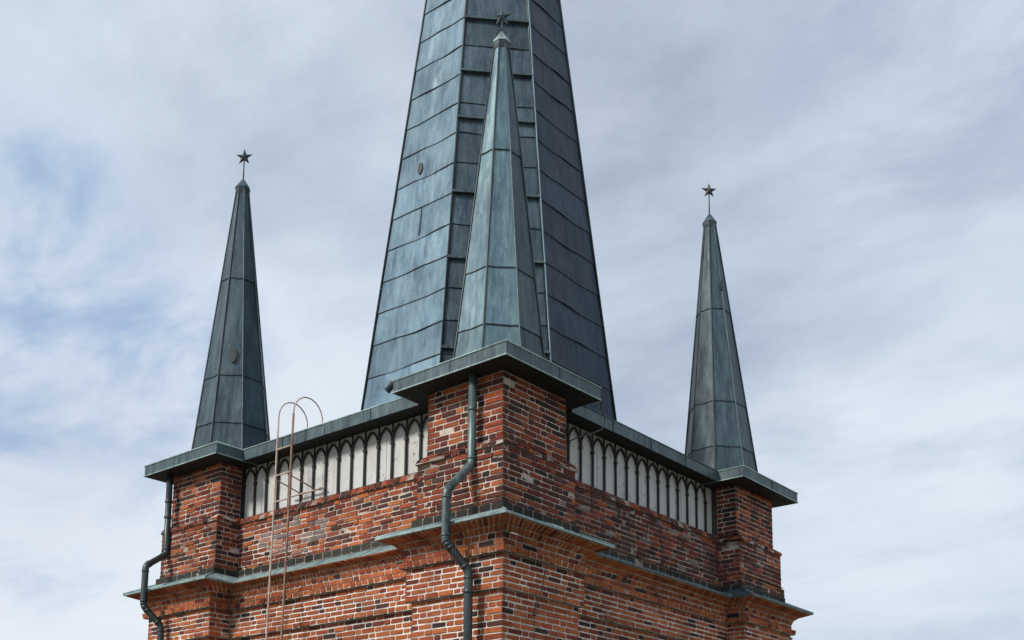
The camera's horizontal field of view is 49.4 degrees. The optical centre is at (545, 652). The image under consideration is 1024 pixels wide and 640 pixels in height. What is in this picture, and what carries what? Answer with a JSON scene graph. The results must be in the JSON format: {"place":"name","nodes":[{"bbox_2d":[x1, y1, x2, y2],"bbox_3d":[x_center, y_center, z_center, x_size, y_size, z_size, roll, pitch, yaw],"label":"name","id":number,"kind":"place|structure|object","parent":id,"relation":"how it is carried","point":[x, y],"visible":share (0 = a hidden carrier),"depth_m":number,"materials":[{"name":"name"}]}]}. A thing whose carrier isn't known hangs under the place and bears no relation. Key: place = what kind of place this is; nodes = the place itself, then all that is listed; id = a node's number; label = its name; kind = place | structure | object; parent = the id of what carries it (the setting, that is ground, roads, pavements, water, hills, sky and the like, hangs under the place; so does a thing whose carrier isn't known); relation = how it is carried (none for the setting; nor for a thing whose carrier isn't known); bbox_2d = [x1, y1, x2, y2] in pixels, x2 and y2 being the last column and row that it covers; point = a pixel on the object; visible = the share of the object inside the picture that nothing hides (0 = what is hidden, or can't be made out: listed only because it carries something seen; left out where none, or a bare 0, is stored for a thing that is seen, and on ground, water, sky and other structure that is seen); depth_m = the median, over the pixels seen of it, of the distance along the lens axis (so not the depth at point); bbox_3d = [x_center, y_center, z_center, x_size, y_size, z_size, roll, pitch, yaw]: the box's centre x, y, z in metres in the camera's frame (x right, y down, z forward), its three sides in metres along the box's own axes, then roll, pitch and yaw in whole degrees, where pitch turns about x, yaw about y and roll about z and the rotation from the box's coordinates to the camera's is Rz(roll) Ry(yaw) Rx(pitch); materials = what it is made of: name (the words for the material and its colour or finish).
{"place":"outdoors","nodes":[
{"label":"outdoors","id":0,"kind":"place"},
{"bbox_2d":[123,0,813,639],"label":"church tower","id":1,"kind":"structure","parent":0,"point":[443,462],"depth_m":15.70,"materials":[{"name":"brick"}]},
{"bbox_2d":[265,397,324,639],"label":"ladder","id":2,"kind":"object","parent":1,"relation":"attached to","point":[288,515],"visible":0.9,"depth_m":15.05,"materials":[{"name":"metal"}]},
{"bbox_2d":[533,558,549,639],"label":"cable","id":3,"kind":"object","parent":1,"relation":"attached to","point":[534,614],"visible":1,"depth_m":12.59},
{"bbox_2d":[566,399,604,442],"bbox_3d":[0.519,-2.931,14.211,0.587,0.579,0.239,3,-9,-16],"label":"cable","id":4,"kind":"object","parent":1,"relation":"attached to","point":[592,432],"visible":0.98,"depth_m":14.26,"materials":[{"name":"grey metal"}]},
{"bbox_2d":[0,0,1023,639],"label":"sky","id":5,"kind":"structure","parent":0,"point":[863,160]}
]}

